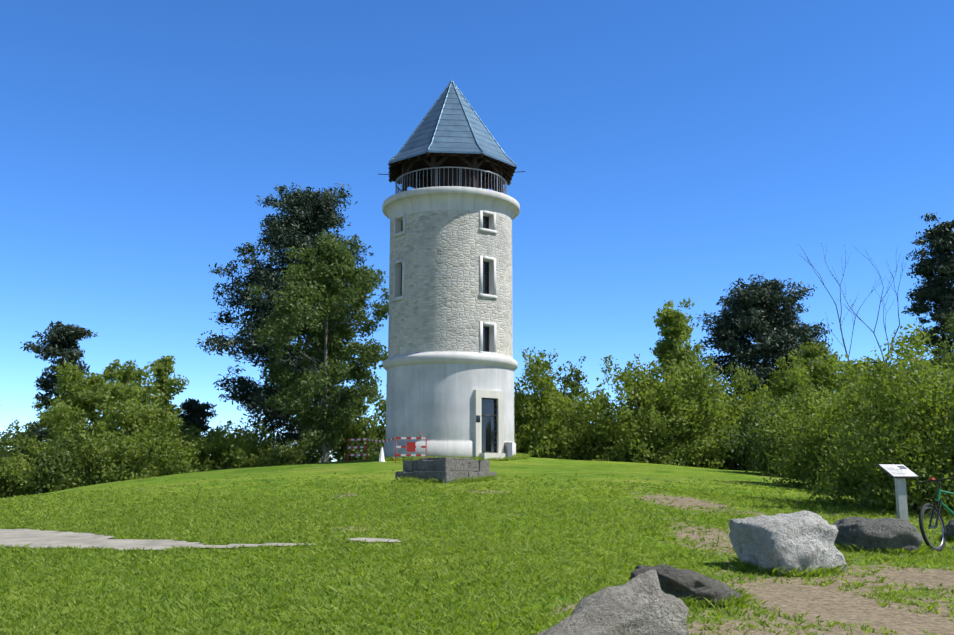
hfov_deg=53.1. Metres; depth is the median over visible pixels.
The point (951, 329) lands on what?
shrub
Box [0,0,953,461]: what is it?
sky
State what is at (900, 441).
shrub
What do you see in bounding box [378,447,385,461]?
marker cone
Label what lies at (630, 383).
shrub
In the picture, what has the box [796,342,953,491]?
shrub
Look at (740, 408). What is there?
shrub
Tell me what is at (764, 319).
tree
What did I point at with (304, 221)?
tree
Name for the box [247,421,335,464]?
shrub
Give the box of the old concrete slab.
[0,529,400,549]
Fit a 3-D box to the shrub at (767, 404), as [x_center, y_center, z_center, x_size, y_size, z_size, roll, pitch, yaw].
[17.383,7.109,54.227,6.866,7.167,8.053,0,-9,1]
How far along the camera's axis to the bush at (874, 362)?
56.86 m
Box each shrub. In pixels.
[0,417,160,497]
[0,418,54,493]
[0,428,102,497]
[79,426,224,484]
[153,424,280,474]
[174,420,256,456]
[191,426,322,467]
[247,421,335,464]
[307,383,386,461]
[514,347,592,457]
[518,385,662,461]
[521,356,609,454]
[570,354,692,465]
[607,327,773,471]
[627,351,737,464]
[701,362,777,469]
[713,391,825,478]
[739,382,793,461]
[748,355,940,488]
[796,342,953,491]
[799,324,953,517]
[854,382,953,515]
[928,312,953,384]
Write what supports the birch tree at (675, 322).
on the terrain at (829, 602)
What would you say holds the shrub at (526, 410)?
on the terrain at (829, 602)
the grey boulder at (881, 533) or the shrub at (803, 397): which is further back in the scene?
the shrub at (803, 397)
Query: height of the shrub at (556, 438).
6.204 m
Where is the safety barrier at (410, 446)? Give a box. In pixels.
[395,436,426,462]
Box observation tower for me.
[378,79,524,460]
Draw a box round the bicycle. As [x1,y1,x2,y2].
[915,477,953,551]
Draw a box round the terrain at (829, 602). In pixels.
[0,457,953,634]
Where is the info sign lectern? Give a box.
[877,464,919,520]
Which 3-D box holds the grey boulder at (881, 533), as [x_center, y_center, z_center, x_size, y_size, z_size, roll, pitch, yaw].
[5.908,3.332,14.151,1.282,0.751,1.090,3,-8,17]
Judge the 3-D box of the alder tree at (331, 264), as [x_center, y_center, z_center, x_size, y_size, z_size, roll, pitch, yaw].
[-8.744,1.908,54.715,8.647,14.740,9.557,0,-9,1]
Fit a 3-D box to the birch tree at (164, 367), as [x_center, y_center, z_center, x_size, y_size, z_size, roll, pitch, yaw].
[-19.837,7.751,60.507,3.217,10.885,3.095,-8,-12,39]
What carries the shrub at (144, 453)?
on the terrain at (829, 602)
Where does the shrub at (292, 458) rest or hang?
on the terrain at (829, 602)
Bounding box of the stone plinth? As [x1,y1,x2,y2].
[395,457,495,482]
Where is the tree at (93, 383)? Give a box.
[31,359,128,450]
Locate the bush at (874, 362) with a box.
[851,358,890,388]
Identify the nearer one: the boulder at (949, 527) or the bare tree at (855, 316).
the boulder at (949, 527)
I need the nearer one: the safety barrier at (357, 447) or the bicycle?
the bicycle
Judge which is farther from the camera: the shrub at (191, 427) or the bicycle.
the shrub at (191, 427)
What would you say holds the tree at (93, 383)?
on the terrain at (829, 602)
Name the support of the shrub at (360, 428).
on the terrain at (829, 602)
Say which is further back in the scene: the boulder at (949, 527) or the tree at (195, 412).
the tree at (195, 412)
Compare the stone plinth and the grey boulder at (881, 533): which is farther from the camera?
the stone plinth
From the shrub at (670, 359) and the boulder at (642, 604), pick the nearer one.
the boulder at (642, 604)
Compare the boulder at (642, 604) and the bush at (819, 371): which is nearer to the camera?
the boulder at (642, 604)
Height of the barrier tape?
0.495 m
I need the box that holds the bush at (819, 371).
[756,341,860,464]
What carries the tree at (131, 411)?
on the terrain at (829, 602)
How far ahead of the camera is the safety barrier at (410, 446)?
39.59 m
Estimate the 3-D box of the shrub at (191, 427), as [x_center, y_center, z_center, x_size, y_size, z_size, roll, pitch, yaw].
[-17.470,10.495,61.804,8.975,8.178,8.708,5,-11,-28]
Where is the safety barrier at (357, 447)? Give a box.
[344,438,367,460]
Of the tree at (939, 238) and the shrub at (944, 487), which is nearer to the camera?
the shrub at (944, 487)
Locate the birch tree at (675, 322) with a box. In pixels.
[649,298,707,389]
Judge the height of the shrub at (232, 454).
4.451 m
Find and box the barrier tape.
[367,431,421,441]
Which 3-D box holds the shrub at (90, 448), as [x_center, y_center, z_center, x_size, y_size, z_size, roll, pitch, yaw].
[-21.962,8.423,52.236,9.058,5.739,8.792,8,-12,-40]
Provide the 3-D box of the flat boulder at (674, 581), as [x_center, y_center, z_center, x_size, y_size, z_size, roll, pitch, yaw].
[2.147,2.828,9.774,1.441,0.489,0.947,24,-15,-29]
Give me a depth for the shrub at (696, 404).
50.23 m
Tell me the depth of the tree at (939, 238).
56.07 m
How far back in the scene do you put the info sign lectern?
17.65 m
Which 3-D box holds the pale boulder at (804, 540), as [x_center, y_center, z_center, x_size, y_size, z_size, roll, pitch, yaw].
[4.043,3.065,12.286,1.268,1.043,1.021,-2,-6,-19]
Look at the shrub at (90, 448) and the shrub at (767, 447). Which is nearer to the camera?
the shrub at (767, 447)
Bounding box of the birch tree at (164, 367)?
[144,355,183,433]
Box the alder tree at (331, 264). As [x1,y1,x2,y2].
[247,229,388,461]
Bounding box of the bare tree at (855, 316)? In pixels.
[797,243,905,362]
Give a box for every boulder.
[536,569,688,634]
[629,564,749,607]
[729,511,848,575]
[832,517,922,554]
[945,519,953,537]
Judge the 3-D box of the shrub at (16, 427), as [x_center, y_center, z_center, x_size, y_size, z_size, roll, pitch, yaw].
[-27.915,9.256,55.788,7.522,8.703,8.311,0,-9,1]
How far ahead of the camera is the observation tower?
43.29 m
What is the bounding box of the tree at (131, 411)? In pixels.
[37,359,188,480]
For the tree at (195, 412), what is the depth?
67.72 m
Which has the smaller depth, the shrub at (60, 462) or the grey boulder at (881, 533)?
the grey boulder at (881, 533)
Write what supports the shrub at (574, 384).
on the terrain at (829, 602)

